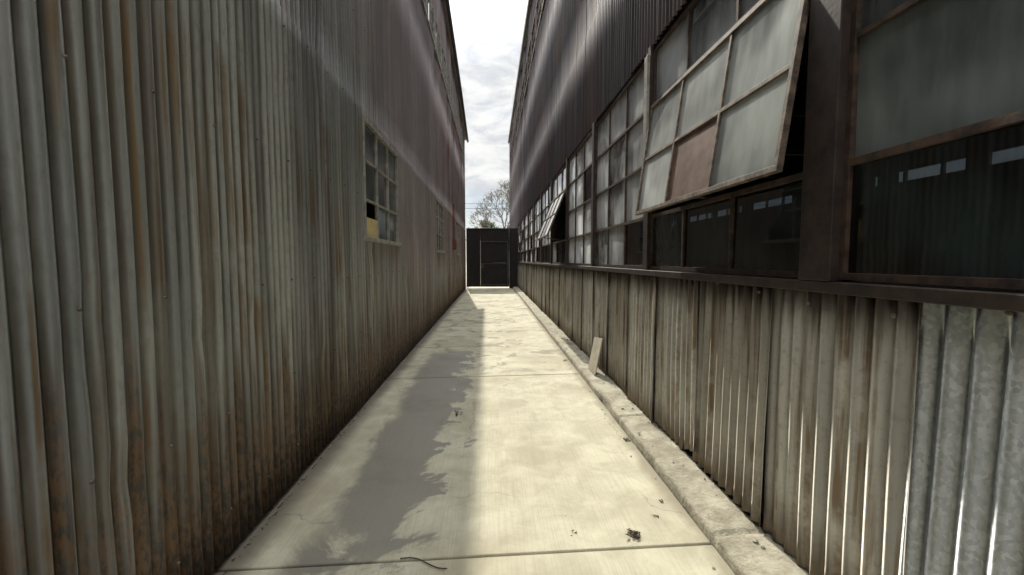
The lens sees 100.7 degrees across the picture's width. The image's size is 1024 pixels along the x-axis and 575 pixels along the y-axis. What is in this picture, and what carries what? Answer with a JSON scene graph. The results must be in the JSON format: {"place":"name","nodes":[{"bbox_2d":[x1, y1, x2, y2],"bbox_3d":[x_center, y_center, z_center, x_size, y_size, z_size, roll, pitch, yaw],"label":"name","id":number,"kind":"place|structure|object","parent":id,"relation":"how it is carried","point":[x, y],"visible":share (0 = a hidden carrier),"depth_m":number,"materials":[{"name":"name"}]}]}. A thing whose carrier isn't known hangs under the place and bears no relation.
{"place":"outdoors","nodes":[
{"label":"outdoors","id":0,"kind":"place"},
{"bbox_2d":[0,0,468,574],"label":"corrugated warehouse","id":1,"kind":"structure","parent":0,"point":[232,260],"depth_m":1.92,"materials":[{"name":"metal"}]},
{"bbox_2d":[362,115,459,254],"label":"window frames","id":2,"kind":"structure","parent":1,"relation":"in","point":[364,121],"depth_m":5.39,"materials":[{"name":"wood"}]},
{"bbox_2d":[365,0,456,251],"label":"window glass","id":3,"kind":"structure","parent":1,"relation":"in","point":[369,135],"depth_m":5.23,"materials":[{"name":"grey glass"}]},
{"bbox_2d":[211,279,734,574],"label":"concrete path","id":4,"kind":"structure","parent":0,"point":[410,463],"depth_m":2.85,"materials":[{"name":"beige concrete"}]},
{"bbox_2d":[220,294,737,574],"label":"leaf litter","id":5,"kind":"object","parent":4,"relation":"on","point":[636,533],"visible":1,"depth_m":2.34,"materials":[{"name":"brown plant"}]},
{"bbox_2d":[466,227,517,287],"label":"metal gate","id":6,"kind":"structure","parent":4,"relation":"on","point":[492,253],"depth_m":22.57,"materials":[{"name":"metal"}]},
{"bbox_2d":[521,297,764,568],"bbox_3d":[0.677,0.756,10.819,0.324,0.095,18.538,0,4,-3],"label":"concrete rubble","id":7,"kind":"object","parent":4,"relation":"on","point":[753,540],"visible":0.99,"depth_m":3.24,"materials":[{"name":"grey concrete"}]},
{"bbox_2d":[466,264,480,285],"bbox_3d":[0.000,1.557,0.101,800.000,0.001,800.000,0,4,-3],"label":"ground","id":8,"kind":"structure","parent":0,"point":[466,274],"depth_m":49.34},
{"bbox_2d":[476,220,498,227],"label":"leafy tree","id":9,"kind":"object","parent":8,"relation":"on","point":[491,225],"visible":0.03,"depth_m":44.21,"materials":[{"name":"green plant"}]},
{"bbox_2d":[468,180,508,227],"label":"bare tree","id":10,"kind":"object","parent":8,"relation":"on","point":[506,195],"visible":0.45,"depth_m":40.02,"materials":[{"name":"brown plant"}]},
{"bbox_2d":[513,287,808,574],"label":"concrete kerb","id":11,"kind":"structure","parent":8,"relation":"on","point":[729,533],"depth_m":2.71,"materials":[{"name":"beige concrete"}]},
{"bbox_2d":[521,263,522,289],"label":"wainscot panel","id":12,"kind":"object","parent":11,"relation":"on","point":[521,275],"visible":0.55,"depth_m":19.95,"materials":[{"name":"metal"}]},
{"bbox_2d":[522,263,523,291],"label":"wainscot panel","id":13,"kind":"object","parent":11,"relation":"on","point":[523,277],"visible":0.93,"depth_m":18.60,"materials":[{"name":"metal"}]},
{"bbox_2d":[524,263,524,292],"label":"wainscot panel","id":14,"kind":"object","parent":11,"relation":"on","point":[524,277],"visible":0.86,"depth_m":17.97,"materials":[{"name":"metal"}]},
{"bbox_2d":[525,263,526,294],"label":"wainscot panel","id":15,"kind":"object","parent":11,"relation":"on","point":[525,278],"visible":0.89,"depth_m":17.40,"materials":[{"name":"metal"}]},
{"bbox_2d":[527,264,527,295],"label":"wainscot panel","id":16,"kind":"object","parent":11,"relation":"on","point":[527,279],"visible":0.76,"depth_m":16.61,"materials":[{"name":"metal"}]},
{"bbox_2d":[528,264,529,298],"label":"wainscot panel","id":17,"kind":"object","parent":11,"relation":"on","point":[529,281],"visible":0.84,"depth_m":15.76,"materials":[{"name":"metal"}]},
{"bbox_2d":[530,264,531,299],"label":"wainscot panel","id":18,"kind":"object","parent":11,"relation":"on","point":[530,281],"visible":0.89,"depth_m":15.02,"materials":[{"name":"metal"}]},
{"bbox_2d":[532,264,533,302],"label":"wainscot panel","id":19,"kind":"object","parent":11,"relation":"on","point":[533,283],"visible":0.86,"depth_m":14.19,"materials":[{"name":"metal"}]},
{"bbox_2d":[534,264,536,303],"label":"wainscot panel","id":20,"kind":"object","parent":11,"relation":"on","point":[535,274],"visible":0.9,"depth_m":13.62,"materials":[{"name":"metal"}]},
{"bbox_2d":[536,265,538,307],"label":"wainscot panel","id":21,"kind":"object","parent":11,"relation":"on","point":[537,294],"visible":0.84,"depth_m":12.93,"materials":[{"name":"metal"}]},
{"bbox_2d":[539,265,541,310],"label":"wainscot panel","id":22,"kind":"object","parent":11,"relation":"on","point":[540,287],"visible":0.9,"depth_m":12.16,"materials":[{"name":"metal"}]},
{"bbox_2d":[542,265,545,313],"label":"wainscot panel","id":23,"kind":"object","parent":11,"relation":"on","point":[544,288],"visible":0.91,"depth_m":11.30,"materials":[{"name":"metal"}]},
{"bbox_2d":[546,266,549,316],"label":"wainscot panel","id":24,"kind":"object","parent":11,"relation":"on","point":[547,287],"visible":0.86,"depth_m":10.66,"materials":[{"name":"metal"}]},
{"bbox_2d":[549,266,553,320],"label":"wainscot panel","id":25,"kind":"object","parent":11,"relation":"on","point":[551,304],"visible":0.84,"depth_m":9.94,"materials":[{"name":"metal"}]},
{"bbox_2d":[553,266,559,326],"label":"wainscot panel","id":26,"kind":"object","parent":11,"relation":"on","point":[556,298],"visible":0.89,"depth_m":9.21,"materials":[{"name":"metal"}]},
{"bbox_2d":[559,267,565,332],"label":"wainscot panel","id":27,"kind":"object","parent":11,"relation":"on","point":[562,279],"visible":0.88,"depth_m":8.46,"materials":[{"name":"metal"}]},
{"bbox_2d":[565,268,572,340],"bbox_3d":[1.046,0.270,7.758,0.044,1.310,0.771,0,4,-2],"label":"wainscot panel","id":28,"kind":"object","parent":11,"relation":"on","point":[569,304],"visible":0.93,"depth_m":7.68,"materials":[{"name":"metal"}]},
{"bbox_2d":[572,268,582,350],"bbox_3d":[1.086,0.324,7.015,0.045,1.321,0.784,0,4,-1],"label":"wainscot panel","id":29,"kind":"object","parent":11,"relation":"on","point":[577,308],"visible":0.91,"depth_m":7.01,"materials":[{"name":"metal"}]},
{"bbox_2d":[581,269,593,356],"bbox_3d":[1.122,0.357,6.272,0.044,1.293,0.785,0,4,-1],"label":"wainscot panel","id":30,"kind":"object","parent":11,"relation":"on","point":[587,310],"visible":0.89,"depth_m":6.25,"materials":[{"name":"metal"}]},
{"bbox_2d":[588,337,602,374],"bbox_3d":[1.058,0.868,5.416,0.115,0.493,0.417,0,4,-5],"label":"leaning board","id":31,"kind":"object","parent":11,"relation":"on","point":[595,354],"visible":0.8,"depth_m":5.38,"materials":[{"name":"beige wood"}]},
{"bbox_2d":[593,270,608,375],"bbox_3d":[1.154,0.410,5.529,0.047,1.303,0.782,0,4,-1],"label":"wainscot panel","id":32,"kind":"object","parent":11,"relation":"on","point":[600,304],"visible":0.78,"depth_m":5.44,"materials":[{"name":"metal"}]},
{"bbox_2d":[608,272,628,393],"bbox_3d":[1.199,0.456,4.787,0.043,1.298,0.783,0,4,-1],"label":"wainscot panel","id":33,"kind":"object","parent":11,"relation":"on","point":[618,326],"visible":0.93,"depth_m":4.75,"materials":[{"name":"metal"}]},
{"bbox_2d":[626,274,656,422],"bbox_3d":[1.228,0.511,4.045,0.048,1.311,0.772,0,4,-1],"label":"wainscot panel","id":34,"kind":"object","parent":11,"relation":"on","point":[642,304],"visible":0.92,"depth_m":4.00,"materials":[{"name":"metal"}]},
{"bbox_2d":[654,277,699,451],"bbox_3d":[1.271,0.555,3.303,0.039,1.303,0.785,0,4,-1],"label":"wainscot panel","id":35,"kind":"object","parent":11,"relation":"on","point":[677,314],"visible":0.92,"depth_m":3.25,"materials":[{"name":"metal"}]},
{"bbox_2d":[693,281,772,526],"bbox_3d":[1.303,0.598,2.559,0.043,1.293,0.776,0,4,-2],"label":"wainscot panel","id":36,"kind":"object","parent":11,"relation":"on","point":[734,335],"visible":0.91,"depth_m":2.49,"materials":[{"name":"metal"}]},
{"bbox_2d":[762,288,921,574],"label":"wainscot panel","id":37,"kind":"object","parent":11,"relation":"on","point":[842,379],"visible":0.91,"depth_m":1.74,"materials":[{"name":"metal"}]},
{"bbox_2d":[898,303,1023,574],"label":"wainscot panel","id":38,"kind":"object","parent":11,"relation":"on","point":[966,507],"visible":0.89,"depth_m":1.28,"materials":[{"name":"grey metal"}]},
{"bbox_2d":[465,203,489,208],"bbox_3d":[-1.771,-7.184,35.566,60.001,1.178,0.028,0,4,-3],"label":"overhead cable","id":39,"kind":"object","parent":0,"point":[475,208],"visible":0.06,"depth_m":35.53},
{"bbox_2d":[449,0,527,238],"label":"sky","id":40,"kind":"structure","parent":0,"point":[488,34],"materials":[{"name":"white"}]},
{"bbox_2d":[526,290,766,516],"bbox_3d":[0.832,-0.119,14.230,0.060,1.360,36.300,0,4,-3],"label":"wainscot backing","id":41,"kind":"object","parent":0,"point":[765,431],"depth_m":2.35,"materials":[{"name":"metal"}]},
{"bbox_2d":[515,0,1023,312],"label":"window posts","id":42,"kind":"object","parent":41,"relation":"on","point":[826,91],"depth_m":1.78,"materials":[{"name":"brown wood"}]},
{"bbox_2d":[509,0,686,227],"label":"siding","id":43,"kind":"object","parent":42,"relation":"attached to","point":[589,56],"visible":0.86,"depth_m":7.59,"materials":[{"name":"grey metal"}]},
{"bbox_2d":[510,0,545,164],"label":"clerestory frames","id":44,"kind":"structure","parent":43,"relation":"attached to","point":[540,4],"depth_m":15.47,"materials":[{"name":"grey metal"}]},
{"bbox_2d":[642,55,649,163],"bbox_3d":[1.201,-1.573,3.795,0.025,0.950,0.080,0,4,-3],"label":"post batten","id":45,"kind":"object","parent":42,"relation":"attached to","point":[646,91],"visible":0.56,"depth_m":3.76,"materials":[{"name":"grey wood"}]},
{"bbox_2d":[536,0,809,239],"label":"open sash frames","id":46,"kind":"structure","parent":42,"relation":"attached to","point":[792,67],"depth_m":2.46,"materials":[{"name":"grey metal"}]},
{"bbox_2d":[538,0,800,237],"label":"open sash panes","id":47,"kind":"object","parent":46,"relation":"in","point":[763,41],"visible":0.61,"depth_m":2.42,"materials":[{"name":"grey glass"}]},
{"bbox_2d":[516,0,1023,289],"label":"window bars","id":48,"kind":"object","parent":42,"relation":"attached to","point":[857,33],"depth_m":1.74,"materials":[{"name":"grey metal"}]},
{"bbox_2d":[521,0,1023,292],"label":"window panes","id":49,"kind":"object","parent":48,"relation":"in","point":[952,208],"visible":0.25,"depth_m":1.52,"materials":[{"name":"grey glass"}]},
{"bbox_2d":[528,264,1013,317],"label":"wainscot screws","id":50,"kind":"object","parent":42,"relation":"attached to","point":[1008,313],"visible":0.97,"depth_m":1.49,"materials":[{"name":"metal"}]},
{"bbox_2d":[556,60,807,241],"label":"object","id":51,"kind":"structure","parent":0,"point":[793,165],"depth_m":19.58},
{"bbox_2d":[508,0,809,142],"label":"roof","id":52,"kind":"structure","parent":51,"relation":"on","point":[804,57],"depth_m":17.85,"materials":[{"name":"metal"}]},
{"bbox_2d":[562,16,809,206],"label":"roof trusses","id":53,"kind":"object","parent":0,"point":[798,111],"visible":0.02,"depth_m":15.63,"materials":[{"name":"metal"}]}
]}

